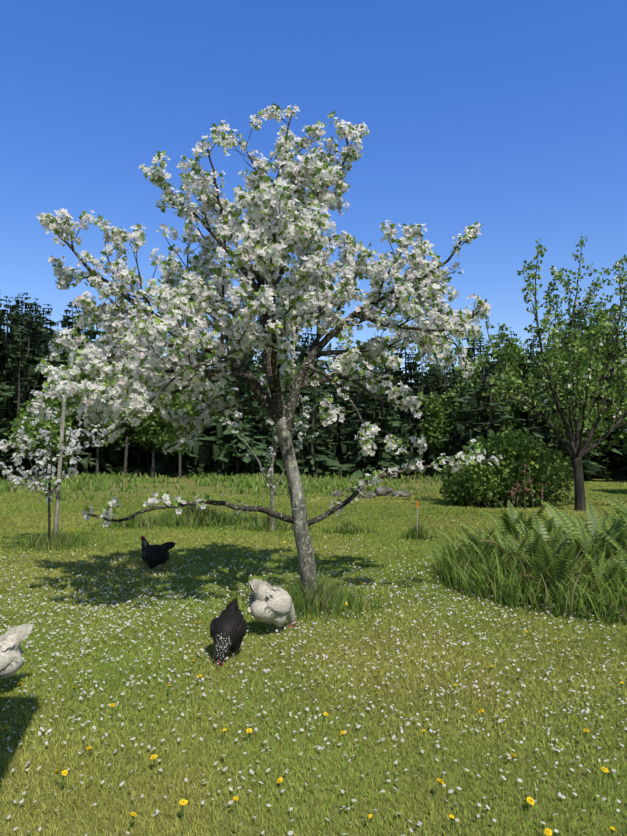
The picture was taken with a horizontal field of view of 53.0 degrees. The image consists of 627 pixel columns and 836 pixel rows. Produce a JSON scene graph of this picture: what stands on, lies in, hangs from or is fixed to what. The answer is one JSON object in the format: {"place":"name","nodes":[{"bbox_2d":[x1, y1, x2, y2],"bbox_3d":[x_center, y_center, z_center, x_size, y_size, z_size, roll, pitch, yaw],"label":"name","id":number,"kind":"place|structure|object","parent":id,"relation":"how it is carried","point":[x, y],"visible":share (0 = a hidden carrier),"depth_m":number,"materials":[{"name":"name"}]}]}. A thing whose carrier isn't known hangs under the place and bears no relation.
{"place":"outdoors","nodes":[
{"label":"outdoors","id":0,"kind":"place"},
{"bbox_2d":[0,474,626,835],"bbox_3d":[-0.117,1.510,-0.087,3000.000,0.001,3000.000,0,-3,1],"label":"ground","id":1,"kind":"structure","parent":0,"point":[171,488],"depth_m":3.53,"materials":[{"name":"green plant"}]},
{"bbox_2d":[0,623,33,678],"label":"hen","id":2,"kind":"object","parent":1,"relation":"on","point":[11,653],"visible":1,"depth_m":3.84,"materials":[{"name":"white"}]},
{"bbox_2d":[0,405,108,544],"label":"small blossoming tree","id":3,"kind":"object","parent":1,"relation":"on","point":[74,434],"visible":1,"depth_m":9.56,"materials":[{"name":"white plant"}]},
{"bbox_2d":[54,398,65,535],"bbox_3d":[-3.921,0.846,9.703,0.156,2.385,0.064,0,-3,1],"label":"pole","id":4,"kind":"object","parent":1,"relation":"on","point":[57,505],"visible":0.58,"depth_m":9.68,"materials":[{"name":"grey wood"}]},
{"bbox_2d":[2,525,127,553],"bbox_3d":[-4.023,1.802,9.693,2.436,0.382,1.603,0,-3,1],"label":"grass tuft","id":5,"kind":"object","parent":1,"relation":"on","point":[59,540],"visible":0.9,"depth_m":9.56,"materials":[{"name":"green plant"}]},
{"bbox_2d":[80,509,165,529],"bbox_3d":[-3.523,1.922,12.120,2.092,0.381,1.468,-1,-3,23],"label":"tuft","id":6,"kind":"object","parent":1,"relation":"on","point":[130,523],"visible":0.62,"depth_m":12.03,"materials":[{"name":"green plant"}]},
{"bbox_2d":[140,536,175,571],"bbox_3d":[-1.913,1.667,7.699,0.343,0.444,0.336,2,-3,-35],"label":"black chicken","id":7,"kind":"object","parent":1,"relation":"on","point":[154,556],"visible":0.96,"depth_m":7.63,"materials":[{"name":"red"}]},
{"bbox_2d":[98,498,280,531],"bbox_3d":[-2.388,1.864,12.701,3.583,0.552,2.584,-1,-3,21],"label":"tuft","id":8,"kind":"object","parent":1,"relation":"on","point":[192,516],"visible":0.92,"depth_m":12.30,"materials":[{"name":"green plant"}]},
{"bbox_2d":[0,470,451,501],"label":"tall grass","id":9,"kind":"structure","parent":1,"relation":"on","point":[74,483],"depth_m":25.15,"materials":[{"name":"green plant"}]},
{"bbox_2d":[210,597,246,666],"bbox_3d":[-0.607,1.546,4.559,0.283,0.398,0.400,1,-3,-22],"label":"black chicken","id":10,"kind":"object","parent":1,"relation":"on","point":[228,627],"visible":1,"depth_m":4.47,"materials":[{"name":"black"}]},
{"bbox_2d":[23,103,502,611],"bbox_3d":[-0.438,-0.615,6.106,4.325,4.972,3.019,1,-3,-24],"label":"blossoming tree","id":11,"kind":"object","parent":1,"relation":"on","point":[151,377],"visible":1,"depth_m":5.82,"materials":[{"name":"white plant"}]},
{"bbox_2d":[247,578,295,632],"bbox_3d":[-0.346,1.531,5.163,0.343,0.489,0.492,0,-3,8],"label":"hen","id":12,"kind":"object","parent":1,"relation":"on","point":[269,605],"visible":0.94,"depth_m":5.02,"materials":[{"name":"white"}]},
{"bbox_2d":[214,350,332,531],"bbox_3d":[-0.896,0.424,11.466,2.310,3.402,1.456,3,-4,-44],"label":"blossoming tree","id":13,"kind":"object","parent":1,"relation":"on","point":[300,441],"visible":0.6,"depth_m":11.60,"materials":[{"name":"white plant"}]},
{"bbox_2d":[232,515,318,533],"bbox_3d":[-0.714,1.913,11.723,1.584,0.359,1.182,1,-3,-14],"label":"tuft","id":14,"kind":"object","parent":1,"relation":"on","point":[264,524],"visible":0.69,"depth_m":11.60,"materials":[{"name":"green plant"}]},
{"bbox_2d":[190,569,425,628],"bbox_3d":[-0.090,1.599,5.920,2.169,0.419,1.461,-1,-3,18],"label":"grass tuft","id":15,"kind":"object","parent":1,"relation":"on","point":[324,598],"visible":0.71,"depth_m":5.83,"materials":[{"name":"green plant"}]},
{"bbox_2d":[34,361,582,477],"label":"tree trunks","id":16,"kind":"object","parent":1,"relation":"on","point":[126,458],"visible":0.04,"depth_m":33.08,"materials":[{"name":"brown wood"}]},
{"bbox_2d":[3,402,65,468],"bbox_3d":[-12.559,0.799,28.395,2.582,3.024,2.787,0,-3,1],"label":"tree","id":17,"kind":"object","parent":16,"relation":"on","point":[31,431],"visible":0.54,"depth_m":28.05,"materials":[{"name":"green plant"}]},
{"bbox_2d":[31,381,71,459],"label":"tree","id":18,"kind":"object","parent":16,"relation":"on","point":[48,401],"visible":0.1,"depth_m":30.07,"materials":[{"name":"green plant"}]},
{"bbox_2d":[33,409,75,470],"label":"tree","id":19,"kind":"object","parent":16,"relation":"on","point":[64,461],"visible":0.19,"depth_m":30.08,"materials":[{"name":"green plant"}]},
{"bbox_2d":[58,354,94,437],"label":"tree","id":20,"kind":"object","parent":16,"relation":"on","point":[83,377],"visible":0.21,"depth_m":31.16,"materials":[{"name":"green plant"}]},
{"bbox_2d":[74,361,121,451],"bbox_3d":[-11.352,-0.953,33.339,2.788,5.556,3.149,0,-3,1],"label":"tree","id":21,"kind":"object","parent":16,"relation":"on","point":[102,426],"visible":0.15,"depth_m":32.77,"materials":[{"name":"green plant"}]},
{"bbox_2d":[105,356,145,448],"bbox_3d":[-10.126,-0.997,34.584,2.867,5.521,2.424,2,-4,-37],"label":"tree","id":22,"kind":"object","parent":16,"relation":"on","point":[133,434],"visible":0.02,"depth_m":34.53,"materials":[{"name":"green plant"}]},
{"bbox_2d":[132,403,172,452],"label":"tree","id":23,"kind":"object","parent":16,"relation":"attached to","point":[149,426],"visible":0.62,"depth_m":32.67,"materials":[{"name":"green plant"}]},
{"bbox_2d":[154,381,199,451],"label":"tree","id":24,"kind":"object","parent":16,"relation":"on","point":[167,437],"visible":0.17,"depth_m":31.84,"materials":[{"name":"green plant"}]},
{"bbox_2d":[418,392,460,456],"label":"tree","id":25,"kind":"object","parent":16,"relation":"on","point":[431,431],"visible":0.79,"depth_m":32.55,"materials":[{"name":"green plant"}]},
{"bbox_2d":[438,356,492,437],"bbox_3d":[8.746,-1.060,35.553,3.552,5.020,3.050,0,-3,1],"label":"tree","id":26,"kind":"object","parent":16,"relation":"on","point":[472,387],"visible":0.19,"depth_m":35.18,"materials":[{"name":"green plant"}]},
{"bbox_2d":[472,386,522,439],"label":"tree","id":27,"kind":"object","parent":16,"relation":"on","point":[510,424],"visible":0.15,"depth_m":31.30,"materials":[{"name":"green plant"}]},
{"bbox_2d":[496,337,536,410],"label":"tree","id":28,"kind":"object","parent":16,"relation":"on","point":[520,350],"visible":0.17,"depth_m":37.58,"materials":[{"name":"green plant"}]},
{"bbox_2d":[522,349,562,434],"bbox_3d":[13.426,-0.878,35.798,3.495,6.369,3.241,-2,-3,32],"label":"tree","id":29,"kind":"object","parent":16,"relation":"on","point":[545,375],"depth_m":35.50,"materials":[{"name":"green plant"}]},
{"bbox_2d":[547,387,615,463],"bbox_3d":[12.529,0.288,29.468,2.996,3.929,2.983,-1,-3,27],"label":"tree","id":30,"kind":"object","parent":16,"relation":"on","point":[588,426],"visible":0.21,"depth_m":29.11,"materials":[{"name":"green plant"}]},
{"bbox_2d":[606,343,626,449],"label":"tree","id":31,"kind":"object","parent":16,"relation":"on","point":[617,382],"visible":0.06,"depth_m":33.77,"materials":[{"name":"green plant"}]},
{"bbox_2d":[611,396,626,453],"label":"tree","id":32,"kind":"object","parent":16,"relation":"on","point":[622,436],"visible":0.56,"depth_m":27.91,"materials":[{"name":"green plant"}]},
{"bbox_2d":[2,499,623,835],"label":"dandelions","id":33,"kind":"object","parent":1,"relation":"on","point":[530,800],"visible":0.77,"depth_m":3.05,"materials":[{"name":"yellow plant"}]},
{"bbox_2d":[0,290,626,481],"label":"spruce forest","id":34,"kind":"object","parent":1,"relation":"on","point":[330,449],"visible":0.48,"depth_m":33.22,"materials":[{"name":"green plant"}]},
{"bbox_2d":[0,515,626,835],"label":"daisies","id":35,"kind":"object","parent":1,"relation":"on","point":[319,747],"visible":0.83,"depth_m":4.41,"materials":[{"name":"white plant"}]},
{"bbox_2d":[330,490,342,496],"bbox_3d":[0.759,2.439,19.917,0.419,0.322,0.486,-1,-3,22],"label":"rock","id":36,"kind":"object","parent":1,"relation":"on","point":[337,493],"visible":0.69,"depth_m":19.81,"materials":[{"name":"grey stone"}]},
{"bbox_2d":[315,517,377,535],"bbox_3d":[0.617,1.922,11.275,1.112,0.297,1.053,-1,-3,27],"label":"tuft","id":37,"kind":"object","parent":1,"relation":"on","point":[348,528],"visible":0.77,"depth_m":11.21,"materials":[{"name":"green plant"}]},
{"bbox_2d":[359,491,376,498],"bbox_3d":[1.651,2.406,19.222,0.567,0.349,0.463,0,-3,5],"label":"rock","id":38,"kind":"object","parent":1,"relation":"on","point":[369,495],"visible":0.6,"depth_m":19.08,"materials":[{"name":"grey stone"}]},
{"bbox_2d":[373,486,394,495],"bbox_3d":[2.234,2.432,20.335,0.897,0.483,0.761,3,-4,-42],"label":"rock","id":39,"kind":"object","parent":1,"relation":"on","point":[384,491],"visible":0.65,"depth_m":20.00,"materials":[{"name":"grey stone"}]},
{"bbox_2d":[392,490,410,496],"bbox_3d":[2.775,2.445,19.880,0.676,0.319,0.496,-2,-4,39],"label":"rock","id":40,"kind":"object","parent":1,"relation":"on","point":[402,493],"visible":0.62,"depth_m":19.74,"materials":[{"name":"grey stone"}]},
{"bbox_2d":[416,501,417,536],"bbox_3d":[1.730,1.714,10.482,0.032,0.666,0.024,0,-3,1],"label":"stake","id":41,"kind":"object","parent":1,"relation":"on","point":[417,520],"visible":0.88,"depth_m":10.48,"materials":[{"name":"grey wood"}]},
{"bbox_2d":[393,522,445,540],"bbox_3d":[1.794,1.861,10.512,0.895,0.345,0.560,-1,-3,25],"label":"tuft","id":42,"kind":"object","parent":1,"relation":"on","point":[412,532],"visible":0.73,"depth_m":10.48,"materials":[{"name":"green plant"}]},
{"bbox_2d":[439,429,573,507],"bbox_3d":[5.111,1.343,16.700,3.496,2.100,2.522,0,-3,1],"label":"bush","id":43,"kind":"object","parent":1,"relation":"on","point":[486,483],"depth_m":16.21,"materials":[{"name":"green plant"}]},
{"bbox_2d":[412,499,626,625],"bbox_3d":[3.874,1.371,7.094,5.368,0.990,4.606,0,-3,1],"label":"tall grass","id":44,"kind":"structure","parent":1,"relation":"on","point":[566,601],"depth_m":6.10,"materials":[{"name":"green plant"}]},
{"bbox_2d":[512,478,542,521],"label":"flower stalks","id":45,"kind":"object","parent":1,"relation":"on","point":[524,499],"visible":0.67,"depth_m":10.58,"materials":[{"name":"green plant"}]},
{"bbox_2d":[509,464,546,503],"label":"flowers","id":46,"kind":"object","parent":45,"relation":"attached to","point":[515,489],"visible":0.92,"depth_m":10.59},
{"bbox_2d":[434,497,626,607],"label":"fern bed","id":47,"kind":"object","parent":1,"relation":"on","point":[537,540],"visible":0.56,"depth_m":6.67,"materials":[{"name":"green plant"}]},
{"bbox_2d":[453,236,626,511],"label":"tree","id":48,"kind":"object","parent":1,"relation":"on","point":[576,450],"visible":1,"depth_m":15.28,"materials":[{"name":"green plant"}]},
{"bbox_2d":[0,0,626,394],"label":"sky","id":49,"kind":"structure","parent":0,"point":[509,117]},
{"bbox_2d":[224,361,458,395],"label":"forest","id":50,"kind":"object","parent":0,"point":[441,372],"depth_m":80.70,"materials":[{"name":"green plant"}]}
]}

